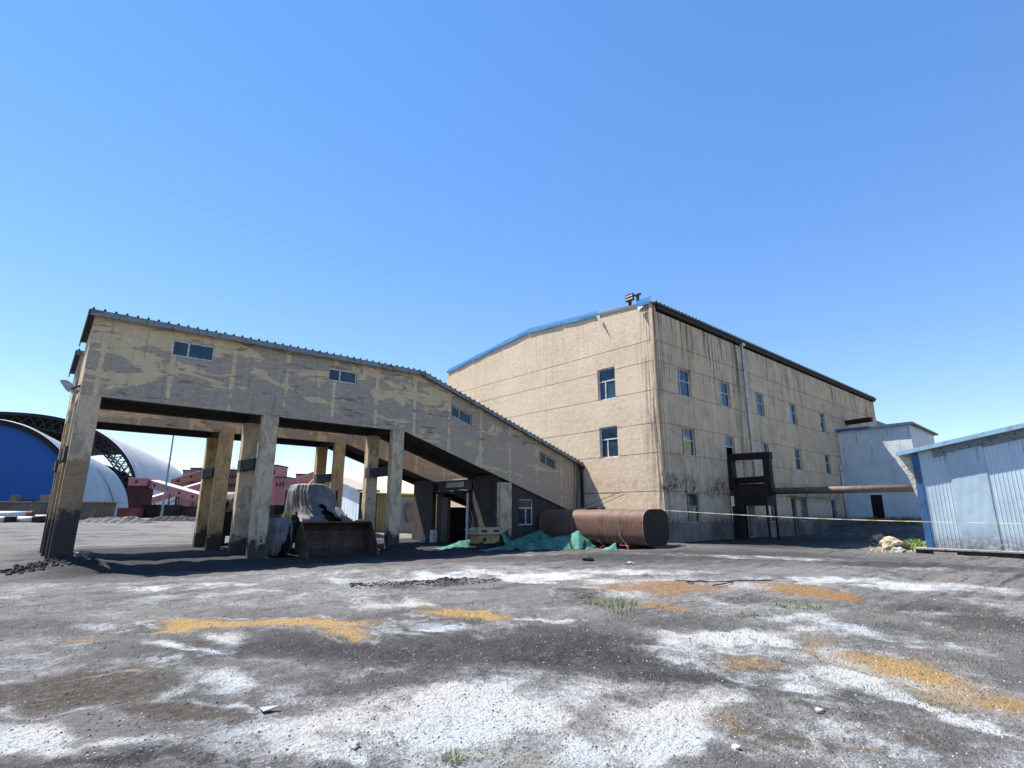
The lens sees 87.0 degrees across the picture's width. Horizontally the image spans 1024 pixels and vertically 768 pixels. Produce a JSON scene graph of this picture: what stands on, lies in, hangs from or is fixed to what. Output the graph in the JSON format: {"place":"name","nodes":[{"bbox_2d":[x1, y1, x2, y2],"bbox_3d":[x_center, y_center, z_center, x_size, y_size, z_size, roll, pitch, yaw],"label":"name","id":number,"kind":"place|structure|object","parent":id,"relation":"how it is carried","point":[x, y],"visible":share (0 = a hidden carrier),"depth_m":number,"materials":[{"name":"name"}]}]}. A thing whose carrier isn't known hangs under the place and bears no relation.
{"place":"outdoors","nodes":[
{"label":"outdoors","id":0,"kind":"place"},
{"bbox_2d":[296,471,313,483],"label":"belt conveyor","id":1,"kind":"object","parent":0,"point":[304,478],"visible":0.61,"depth_m":196.31,"materials":[{"name":"metal"}]},
{"bbox_2d":[349,577,500,588],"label":"clinker ridge","id":2,"kind":"structure","parent":0,"point":[403,583],"depth_m":12.61,"materials":[{"name":"gravel"}]},
{"bbox_2d":[0,518,1023,767],"bbox_3d":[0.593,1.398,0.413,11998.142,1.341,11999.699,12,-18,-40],"label":"ground","id":3,"kind":"structure","parent":0,"point":[158,560],"depth_m":6.22,"materials":[{"name":"gravel"}]},
{"bbox_2d":[3,516,17,522],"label":"prop block","id":4,"kind":"structure","parent":3,"relation":"on","point":[9,519],"depth_m":47.25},
{"bbox_2d":[16,516,36,521],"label":"steel pipe","id":5,"kind":"object","parent":3,"relation":"on","point":[23,518],"visible":0.42,"depth_m":47.76,"materials":[{"name":"metal"}]},
{"bbox_2d":[31,516,45,522],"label":"prop block","id":6,"kind":"structure","parent":3,"relation":"on","point":[39,519],"depth_m":47.34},
{"bbox_2d":[0,495,122,519],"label":"steel trough","id":7,"kind":"object","parent":3,"relation":"on","point":[93,509],"visible":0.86,"depth_m":54.24,"materials":[{"name":"metal"}]},
{"bbox_2d":[0,511,35,515],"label":"steel pipe","id":8,"kind":"object","parent":7,"relation":"in","point":[17,513],"visible":0.72,"depth_m":50.29,"materials":[{"name":"metal"}]},
{"bbox_2d":[0,419,127,516],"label":"vaulted shed","id":9,"kind":"structure","parent":3,"relation":"on","point":[28,456],"depth_m":67.29,"materials":[{"name":"metal"}]},
{"bbox_2d":[73,550,92,557],"bbox_3d":[-17.669,7.048,22.203,0.576,0.398,0.678,4,-14,-17],"label":"rock","id":10,"kind":"object","parent":3,"relation":"on","point":[82,553],"visible":0.71,"depth_m":22.07,"materials":[{"name":"stone"}]},
{"bbox_2d":[0,411,181,504],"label":"vaulted shed","id":11,"kind":"structure","parent":3,"relation":"on","point":[141,463],"depth_m":223.81,"materials":[{"name":"metal"}]},
{"bbox_2d":[79,516,152,522],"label":"gravel berm","id":12,"kind":"structure","parent":3,"relation":"on","point":[130,519],"depth_m":47.67,"materials":[{"name":"gravel"}]},
{"bbox_2d":[106,465,131,487],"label":"vaulted shed","id":13,"kind":"structure","parent":3,"relation":"on","point":[112,468],"depth_m":262.47,"materials":[{"name":"metal"}]},
{"bbox_2d":[116,508,143,517],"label":"outbuilding","id":14,"kind":"structure","parent":3,"relation":"on","point":[124,512],"depth_m":87.62,"materials":[{"name":"metal"}]},
{"bbox_2d":[126,478,157,507],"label":"transfer tower","id":15,"kind":"structure","parent":3,"relation":"on","point":[139,492],"depth_m":126.02,"materials":[{"name":"red"}]},
{"bbox_2d":[142,505,182,517],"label":"outbuilding","id":16,"kind":"structure","parent":3,"relation":"on","point":[151,511],"depth_m":90.62,"materials":[{"name":"black brick"}]},
{"bbox_2d":[160,436,173,515],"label":"light mast","id":17,"kind":"object","parent":3,"relation":"on","point":[164,496],"visible":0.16,"depth_m":61.05,"materials":[{"name":"metal"}]},
{"bbox_2d":[148,515,195,521],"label":"gravel berm","id":18,"kind":"structure","parent":3,"relation":"on","point":[176,518],"depth_m":55.36,"materials":[{"name":"gravel"}]},
{"bbox_2d":[148,480,198,505],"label":"belt conveyor","id":19,"kind":"object","parent":3,"relation":"on","point":[181,492],"visible":0.47,"depth_m":122.03,"materials":[{"name":"metal"}]},
{"bbox_2d":[151,482,200,504],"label":"belt conveyor","id":20,"kind":"object","parent":3,"relation":"on","point":[159,497],"visible":0.14,"depth_m":156.99,"materials":[{"name":"metal"}]},
{"bbox_2d":[176,482,199,505],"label":"plant building","id":21,"kind":"structure","parent":3,"relation":"on","point":[184,502],"depth_m":190.75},
{"bbox_2d":[171,471,200,485],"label":"belt conveyor","id":22,"kind":"object","parent":21,"relation":"attached to","point":[187,478],"visible":0.89,"depth_m":186.28,"materials":[{"name":"metal"}]},
{"bbox_2d":[181,506,196,516],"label":"outbuilding","id":23,"kind":"structure","parent":3,"relation":"on","point":[190,511],"depth_m":95.34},
{"bbox_2d":[190,468,202,481],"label":"plant building","id":24,"kind":"structure","parent":3,"relation":"on","point":[195,470],"depth_m":202.81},
{"bbox_2d":[0,544,421,575],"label":"black rubble","id":25,"kind":"object","parent":3,"relation":"on","point":[32,566],"visible":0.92,"depth_m":17.25,"materials":[{"name":"gravel"}]},
{"bbox_2d":[227,469,236,491],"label":"plant building","id":26,"kind":"structure","parent":3,"relation":"on","point":[232,480],"depth_m":216.86,"materials":[{"name":"paint"}]},
{"bbox_2d":[221,492,251,545],"bbox_3d":[-16.691,8.109,32.565,2.864,3.050,3.400,12,-18,-40],"label":"covered machine","id":27,"kind":"object","parent":3,"relation":"on","point":[228,514],"visible":0.09,"depth_m":31.09,"materials":[{"name":"black metal"}]},
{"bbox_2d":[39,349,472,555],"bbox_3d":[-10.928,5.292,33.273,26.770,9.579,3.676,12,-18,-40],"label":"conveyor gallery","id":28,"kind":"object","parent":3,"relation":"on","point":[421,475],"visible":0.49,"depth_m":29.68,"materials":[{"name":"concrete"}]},
{"bbox_2d":[259,705,280,711],"bbox_3d":[-2.031,2.707,4.524,0.140,0.024,0.110,12,-18,-40],"label":"plastic scrap","id":29,"kind":"object","parent":3,"relation":"on","point":[265,708],"visible":1,"depth_m":4.50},
{"bbox_2d":[270,465,288,504],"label":"plant building","id":30,"kind":"structure","parent":3,"relation":"on","point":[280,470],"depth_m":208.26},
{"bbox_2d":[273,476,295,504],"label":"plant building","id":31,"kind":"structure","parent":3,"relation":"on","point":[283,484],"depth_m":196.66,"materials":[{"name":"paint"}]},
{"bbox_2d":[295,474,310,483],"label":"plant building","id":32,"kind":"structure","parent":3,"relation":"on","point":[299,475],"depth_m":217.14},
{"bbox_2d":[44,307,583,559],"bbox_3d":[-6.409,4.110,28.297,26.770,9.579,3.626,12,-18,-40],"label":"conveyor gallery","id":33,"kind":"object","parent":3,"relation":"on","point":[522,478],"visible":0.94,"depth_m":24.50,"materials":[{"name":"concrete"}]},
{"bbox_2d":[60,379,80,394],"bbox_3d":[-16.024,0.115,19.535,0.635,0.524,0.305,12,-18,-40],"label":"floodlight","id":34,"kind":"object","parent":33,"relation":"attached to","point":[68,386],"visible":0.99,"depth_m":19.48,"materials":[{"name":"grey metal"}]},
{"bbox_2d":[171,340,214,361],"bbox_3d":[-12.892,-1.330,21.821,1.500,0.671,0.070,12,-18,-40],"label":"window","id":35,"kind":"structure","parent":33,"relation":"in","point":[180,348],"depth_m":21.82,"materials":[{"name":"blue glass"}]},
{"bbox_2d":[329,368,356,383],"bbox_3d":[-8.148,-0.361,25.898,1.420,0.624,0.070,12,-18,-40],"label":"window","id":36,"kind":"structure","parent":33,"relation":"in","point":[338,375],"depth_m":25.92,"materials":[{"name":"blue glass"}]},
{"bbox_2d":[452,406,470,425],"bbox_3d":[-2.867,1.783,30.184,1.400,1.053,0.070,12,-18,-40],"label":"window","id":37,"kind":"structure","parent":33,"relation":"in","point":[456,412],"depth_m":30.22,"materials":[{"name":"blue glass"}]},
{"bbox_2d":[519,499,531,524],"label":"window","id":38,"kind":"structure","parent":33,"relation":"in","point":[525,505],"depth_m":32.33,"materials":[{"name":"grey glass"}]},
{"bbox_2d":[540,452,554,469],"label":"window","id":39,"kind":"structure","parent":33,"relation":"in","point":[544,459],"depth_m":34.11,"materials":[{"name":"blue glass"}]},
{"bbox_2d":[265,483,378,557],"bbox_3d":[-9.928,6.481,26.010,4.727,3.223,7.880,12,-18,-40],"label":"wheel loader","id":40,"kind":"object","parent":3,"relation":"on","point":[311,520],"visible":0.98,"depth_m":24.57,"materials":[{"name":"metal"}]},
{"bbox_2d":[348,740,359,749],"bbox_3d":[-1.100,2.523,3.766,0.094,0.044,0.085,-8,-16,30],"label":"rock","id":41,"kind":"object","parent":3,"relation":"on","point":[353,745],"visible":1,"depth_m":3.75,"materials":[{"name":"stone"}]},
{"bbox_2d":[330,477,379,531],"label":"white shed","id":42,"kind":"structure","parent":3,"relation":"on","point":[351,499],"depth_m":41.85,"materials":[{"name":"metal"}]},
{"bbox_2d":[308,472,436,530],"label":"olive warehouse","id":43,"kind":"structure","parent":3,"relation":"on","point":[407,490],"depth_m":49.18,"materials":[{"name":"beige metal"}]},
{"bbox_2d":[399,498,412,532],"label":"sheet fence","id":44,"kind":"object","parent":3,"relation":"on","point":[405,526],"visible":0.3,"depth_m":46.25,"materials":[{"name":"metal"}]},
{"bbox_2d":[406,502,412,521],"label":"hanging cloth","id":45,"kind":"object","parent":44,"relation":"hanging from","point":[409,511],"visible":0.82,"depth_m":46.25,"materials":[{"name":"fabric"}]},
{"bbox_2d":[419,537,425,542],"bbox_3d":[-5.774,10.042,34.750,0.300,0.350,0.300,12,-18,-40],"label":"storage box","id":46,"kind":"object","parent":3,"relation":"on","point":[422,539],"visible":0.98,"depth_m":34.65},
{"bbox_2d":[430,530,436,542],"bbox_3d":[-5.019,9.721,34.415,0.350,0.750,0.350,12,-18,-40],"label":"storage box","id":47,"kind":"object","parent":3,"relation":"on","point":[433,536],"visible":1,"depth_m":34.28,"materials":[{"name":"white paint"}]},
{"bbox_2d":[427,478,472,542],"bbox_3d":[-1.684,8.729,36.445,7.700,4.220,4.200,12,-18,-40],"label":"door frame","id":48,"kind":"structure","parent":3,"relation":"on","point":[458,486],"depth_m":34.74,"materials":[{"name":"metal"}]},
{"bbox_2d":[441,497,450,542],"bbox_3d":[-4.291,8.828,34.911,0.250,2.900,0.650,12,-18,-40],"label":"door leaf","id":49,"kind":"structure","parent":48,"relation":"in","point":[446,501],"depth_m":34.78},
{"bbox_2d":[435,540,469,549],"bbox_3d":[-2.893,8.849,29.828,1.249,0.396,3.841,-7,-15,28],"label":"green netting","id":50,"kind":"object","parent":3,"relation":"on","point":[461,544],"visible":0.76,"depth_m":29.33,"materials":[{"name":"fabric"}]},
{"bbox_2d":[439,744,467,766],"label":"weed","id":51,"kind":"object","parent":3,"relation":"on","point":[458,756],"visible":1,"depth_m":3.60,"materials":[{"name":"green plant"}]},
{"bbox_2d":[464,527,501,548],"bbox_3d":[-1.662,8.164,28.509,2.248,1.120,0.989,12,-18,-40],"label":"air compressor","id":52,"kind":"object","parent":3,"relation":"on","point":[481,537],"visible":0.88,"depth_m":28.33,"materials":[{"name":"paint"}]},
{"bbox_2d":[477,545,517,550],"bbox_3d":[-0.311,8.583,28.338,3.561,0.267,1.340,10,-17,-37],"label":"green netting","id":53,"kind":"object","parent":3,"relation":"on","point":[507,547],"visible":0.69,"depth_m":27.83,"materials":[{"name":"fabric"}]},
{"bbox_2d":[491,530,551,546],"bbox_3d":[1.036,8.776,30.655,4.513,0.915,1.974,12,-18,-40],"label":"green netting","id":54,"kind":"object","parent":3,"relation":"on","point":[534,537],"visible":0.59,"depth_m":30.02,"materials":[{"name":"fabric"}]},
{"bbox_2d":[516,531,598,550],"bbox_3d":[2.454,8.357,28.965,5.087,0.936,2.589,3,-14,-14],"label":"green netting","id":55,"kind":"object","parent":3,"relation":"on","point":[578,540],"visible":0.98,"depth_m":28.39,"materials":[{"name":"fabric"}]},
{"bbox_2d":[582,555,593,560],"bbox_3d":[2.596,5.991,18.421,0.421,0.287,0.377,0,-13,-1],"label":"rock","id":56,"kind":"object","parent":3,"relation":"on","point":[587,558],"visible":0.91,"depth_m":18.31,"materials":[{"name":"black stone"}]},
{"bbox_2d":[539,508,669,548],"bbox_3d":[4.938,8.138,30.289,2.341,2.330,7.450,12,-18,-40],"label":"storage tank","id":57,"kind":"object","parent":3,"relation":"on","point":[641,528],"visible":0.84,"depth_m":28.41,"materials":[{"name":"metal"}]},
{"bbox_2d":[601,543,618,549],"bbox_3d":[4.965,8.314,27.579,0.922,0.384,0.555,-6,-15,23],"label":"green netting","id":58,"kind":"object","parent":3,"relation":"on","point":[614,546],"visible":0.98,"depth_m":27.40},
{"bbox_2d":[583,595,637,608],"bbox_3d":[1.770,3.908,9.733,1.082,0.149,1.059,12,-18,-40],"label":"weed","id":59,"kind":"object","parent":3,"relation":"on","point":[615,600],"visible":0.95,"depth_m":9.62,"materials":[{"name":"green plant"}]},
{"bbox_2d":[604,604,634,614],"bbox_3d":[1.788,3.707,8.882,0.516,0.110,0.557,2,-14,-7],"label":"weed","id":60,"kind":"object","parent":3,"relation":"on","point":[621,612],"visible":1,"depth_m":8.81,"materials":[{"name":"green plant"}]},
{"bbox_2d":[447,296,884,542],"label":"processing building","id":61,"kind":"structure","parent":3,"relation":"on","point":[641,404],"depth_m":37.29,"materials":[{"name":"beige concrete"}]},
{"bbox_2d":[579,466,584,506],"bbox_3d":[4.597,6.745,35.392,0.300,2.621,0.260,12,-18,-40],"label":"downpipe","id":62,"kind":"object","parent":61,"relation":"attached to","point":[581,468],"visible":0.93,"depth_m":35.33,"materials":[{"name":"black metal"}]},
{"bbox_2d":[598,367,615,400],"bbox_3d":[6.325,0.010,35.551,0.070,2.100,1.450,12,-18,-40],"label":"window","id":63,"kind":"structure","parent":61,"relation":"in","point":[606,376],"depth_m":35.60,"materials":[{"name":"blue glass"}]},
{"bbox_2d":[601,426,617,457],"bbox_3d":[6.316,3.744,34.655,0.070,1.980,1.450,12,-18,-40],"label":"window","id":64,"kind":"structure","parent":61,"relation":"in","point":[609,440],"depth_m":34.71,"materials":[{"name":"blue glass"}]},
{"bbox_2d":[625,293,640,304],"bbox_3d":[7.870,-5.485,34.900,0.330,0.790,1.070,12,-18,-40],"label":"roof floodlight","id":65,"kind":"object","parent":61,"relation":"on","point":[629,298],"visible":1,"depth_m":34.92,"materials":[{"name":"black metal"}]},
{"bbox_2d":[677,368,689,396],"bbox_3d":[10.998,-0.068,34.751,1.480,1.760,0.070,12,-18,-40],"label":"window","id":66,"kind":"structure","parent":61,"relation":"in","point":[683,376],"depth_m":34.87,"materials":[{"name":"blue glass"}]},
{"bbox_2d":[682,427,694,455],"bbox_3d":[10.988,3.627,33.865,1.480,1.740,0.070,12,-18,-40],"label":"window","id":67,"kind":"structure","parent":61,"relation":"in","point":[687,434],"depth_m":33.95,"materials":[{"name":"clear glass"}]},
{"bbox_2d":[686,493,699,522],"bbox_3d":[10.978,7.575,32.918,1.480,1.760,0.070,12,-18,-40],"label":"window","id":68,"kind":"structure","parent":61,"relation":"in","point":[692,499],"depth_m":33.03,"materials":[{"name":"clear glass"}]},
{"bbox_2d":[719,382,729,407],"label":"window","id":69,"kind":"structure","parent":61,"relation":"in","point":[723,386],"depth_m":38.29,"materials":[{"name":"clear glass"}]},
{"bbox_2d":[724,435,733,459],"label":"window","id":70,"kind":"structure","parent":61,"relation":"in","point":[728,439],"depth_m":37.49,"materials":[{"name":"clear glass"}]},
{"bbox_2d":[730,495,734,521],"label":"window","id":71,"kind":"structure","parent":61,"relation":"in","point":[731,496],"depth_m":36.26,"materials":[{"name":"grey glass"}]},
{"bbox_2d":[740,343,756,483],"bbox_3d":[17.468,2.166,39.704,0.350,10.800,0.278,12,-18,-40],"label":"drainpipe","id":72,"kind":"object","parent":61,"relation":"attached to","point":[748,409],"visible":0.91,"depth_m":39.82,"materials":[{"name":"metal"}]},
{"bbox_2d":[755,393,763,416],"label":"window","id":73,"kind":"structure","parent":61,"relation":"in","point":[758,398],"depth_m":41.77,"materials":[{"name":"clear glass"}]},
{"bbox_2d":[760,442,766,464],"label":"window","id":74,"kind":"structure","parent":61,"relation":"in","point":[763,446],"depth_m":40.98,"materials":[{"name":"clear glass"}]},
{"bbox_2d":[768,506,774,521],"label":"window","id":75,"kind":"structure","parent":61,"relation":"in","point":[771,509],"depth_m":39.95,"materials":[{"name":"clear glass"}]},
{"bbox_2d":[788,403,795,424],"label":"window","id":76,"kind":"structure","parent":61,"relation":"in","point":[791,407],"depth_m":45.74,"materials":[{"name":"teal glass"}]},
{"bbox_2d":[791,499,796,533],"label":"door","id":77,"kind":"structure","parent":61,"relation":"in","point":[792,503],"depth_m":42.48,"materials":[{"name":"metal"}]},
{"bbox_2d":[794,449,801,469],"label":"window","id":78,"kind":"structure","parent":61,"relation":"in","point":[796,451],"depth_m":44.86,"materials":[{"name":"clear glass"}]},
{"bbox_2d":[800,499,807,520],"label":"window","id":79,"kind":"structure","parent":61,"relation":"in","point":[802,501],"depth_m":43.91,"materials":[{"name":"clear glass"}]},
{"bbox_2d":[819,413,824,432],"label":"window","id":80,"kind":"structure","parent":61,"relation":"in","point":[821,415],"depth_m":50.03,"materials":[{"name":"teal glass"}]},
{"bbox_2d":[825,455,830,473],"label":"window","id":81,"kind":"structure","parent":61,"relation":"in","point":[826,456],"depth_m":49.14,"materials":[{"name":"teal glass"}]},
{"bbox_2d":[831,500,836,519],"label":"window","id":82,"kind":"structure","parent":61,"relation":"in","point":[832,501],"depth_m":48.19,"materials":[{"name":"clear glass"}]},
{"bbox_2d":[839,465,848,521],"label":"drainpipe","id":83,"kind":"object","parent":61,"relation":"attached to","point":[844,494],"visible":0.82,"depth_m":49.78,"materials":[{"name":"metal"}]},
{"bbox_2d":[845,417,872,424],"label":"roof duct","id":84,"kind":"object","parent":61,"relation":"attached to","point":[859,420],"visible":1,"depth_m":52.89,"materials":[{"name":"black metal"}]},
{"bbox_2d":[699,668,725,677],"bbox_3d":[2.051,2.941,5.497,0.306,0.055,0.248,2,-14,-8],"label":"weed","id":85,"kind":"object","parent":3,"relation":"on","point":[710,672],"visible":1,"depth_m":5.51,"materials":[{"name":"green plant"}]},
{"bbox_2d":[687,580,772,582],"bbox_3d":[5.249,4.768,13.068,2.391,0.052,0.316,3,-14,-13],"label":"stick","id":86,"kind":"object","parent":3,"relation":"on","point":[729,581],"visible":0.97,"depth_m":12.96,"materials":[{"name":"brown wood"}]},
{"bbox_2d":[731,744,740,749],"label":"rock","id":87,"kind":"object","parent":3,"relation":"on","point":[736,746],"visible":0.99,"depth_m":3.76,"materials":[{"name":"stone"}]},
{"bbox_2d":[727,452,779,540],"bbox_3d":[15.660,7.483,35.312,1.450,6.000,3.075,12,-18,-40],"label":"extraction unit","id":88,"kind":"object","parent":3,"relation":"on","point":[748,494],"visible":0.88,"depth_m":34.86,"materials":[{"name":"black metal"}]},
{"bbox_2d":[773,484,914,493],"bbox_3d":[19.212,6.236,31.805,0.431,0.445,8.111,13,-18,-43],"label":"flue pipe","id":89,"kind":"object","parent":88,"relation":"attached to","point":[854,489],"visible":0.79,"depth_m":31.37,"materials":[{"name":"metal"}]},
{"bbox_2d":[737,609,771,616],"bbox_3d":[3.989,3.759,8.849,0.555,0.092,0.556,12,-18,-40],"label":"weed","id":90,"kind":"object","parent":3,"relation":"on","point":[753,612],"visible":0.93,"depth_m":8.90,"materials":[{"name":"green plant"}]},
{"bbox_2d":[767,598,824,611],"bbox_3d":[5.035,3.945,9.636,0.949,0.136,0.987,-2,-14,10],"label":"weed","id":91,"kind":"object","parent":3,"relation":"on","point":[786,606],"visible":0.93,"depth_m":9.56,"materials":[{"name":"green plant"}]},
{"bbox_2d":[576,583,1022,740],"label":"sparse weeds","id":92,"kind":"object","parent":3,"relation":"on","point":[845,652],"visible":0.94,"depth_m":6.85,"materials":[{"name":"green plant"}]},
{"bbox_2d":[786,737,814,750],"bbox_3d":[2.046,2.559,3.820,0.180,0.041,0.212,4,-14,-16],"label":"weed","id":93,"kind":"object","parent":3,"relation":"on","point":[802,744],"visible":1,"depth_m":3.83,"materials":[{"name":"green plant"}]},
{"bbox_2d":[815,707,825,713],"bbox_3d":[2.558,2.710,4.478,0.077,0.045,0.067,-2,-14,7],"label":"rock","id":94,"kind":"object","parent":3,"relation":"on","point":[819,710],"visible":1,"depth_m":4.46,"materials":[{"name":"stone"}]},
{"bbox_2d":[872,534,885,541],"bbox_3d":[23.047,9.749,33.650,0.900,0.788,0.905,6,-15,-21],"label":"rock","id":95,"kind":"object","parent":3,"relation":"on","point":[878,537],"visible":0.41,"depth_m":33.55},
{"bbox_2d":[836,421,937,521],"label":"cladding tower","id":96,"kind":"structure","parent":3,"relation":"on","point":[868,456],"depth_m":48.86,"materials":[{"name":"metal"}]},
{"bbox_2d":[871,495,884,519],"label":"door","id":97,"kind":"structure","parent":96,"relation":"in","point":[877,502],"depth_m":48.43,"materials":[{"name":"metal"}]},
{"bbox_2d":[879,536,909,549],"bbox_3d":[20.468,8.661,28.889,1.312,0.980,1.241,-4,-14,18],"label":"rock","id":98,"kind":"object","parent":3,"relation":"on","point":[885,542],"visible":0.59,"depth_m":28.71,"materials":[{"name":"stone"}]},
{"bbox_2d":[868,538,925,552],"bbox_3d":[22.781,9.546,32.127,3.139,0.366,14.976,-10,-17,36],"label":"tan rubble","id":99,"kind":"object","parent":3,"relation":"on","point":[877,549],"visible":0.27,"depth_m":28.16,"materials":[{"name":"stone"}]},
{"bbox_2d":[891,547,905,552],"bbox_3d":[19.347,8.355,27.042,0.559,0.377,0.622,9,-16,-32],"label":"rock","id":100,"kind":"object","parent":3,"relation":"on","point":[899,549],"visible":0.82,"depth_m":26.90,"materials":[{"name":"stone"}]},
{"bbox_2d":[888,537,925,550],"bbox_3d":[23.502,9.406,32.014,2.260,0.556,11.126,-9,-16,34],"label":"grass patch","id":101,"kind":"object","parent":3,"relation":"on","point":[914,543],"visible":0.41,"depth_m":31.92,"materials":[{"name":"plant"}]},
{"bbox_2d":[864,682,986,717],"bbox_3d":[3.710,2.821,4.846,0.920,0.042,0.930,12,-18,-40],"label":"weed","id":102,"kind":"object","parent":3,"relation":"on","point":[916,701],"visible":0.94,"depth_m":4.81,"materials":[{"name":"green plant"}]},
{"bbox_2d":[913,547,1023,558],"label":"brick plinth","id":103,"kind":"structure","parent":3,"relation":"on","point":[989,553],"depth_m":25.00,"materials":[{"name":"brick"}]},
{"bbox_2d":[896,423,1023,550],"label":"blue shed","id":104,"kind":"structure","parent":103,"relation":"on","point":[978,477],"depth_m":25.82,"materials":[{"name":"paint"}]},
{"bbox_2d":[950,611,1002,617],"bbox_3d":[7.573,3.765,8.825,0.609,0.065,0.649,-5,-15,21],"label":"weed","id":105,"kind":"object","parent":3,"relation":"on","point":[976,614],"visible":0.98,"depth_m":8.93,"materials":[{"name":"green plant"}]},
{"bbox_3d":[18.483,5.096,16.952,0.060,1.710,0.060,12,-18,-40],"label":"tape post","id":106,"kind":"object","parent":3,"relation":"on","visible":0},
{"bbox_2d":[664,510,1023,523],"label":"barrier tape","id":107,"kind":"object","parent":106,"relation":"attached to","point":[856,519],"visible":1,"depth_m":21.48,"materials":[{"name":"plastic"}]},
{"bbox_2d":[0,0,1023,492],"label":"sky","id":108,"kind":"structure","parent":0,"point":[833,188],"materials":[{"name":"blue"}]},
{"bbox_2d":[582,493,618,493],"bbox_3d":[5.530,6.841,33.707,0.036,0.081,3.001,12,-18,-40],"label":"metal rod","id":109,"kind":"object","parent":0,"point":[600,493],"visible":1,"depth_m":33.69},
{"bbox_2d":[658,516,922,547],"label":"dry grass","id":110,"kind":"structure","parent":0,"point":[865,521],"depth_m":44.45,"materials":[{"name":"plant"}]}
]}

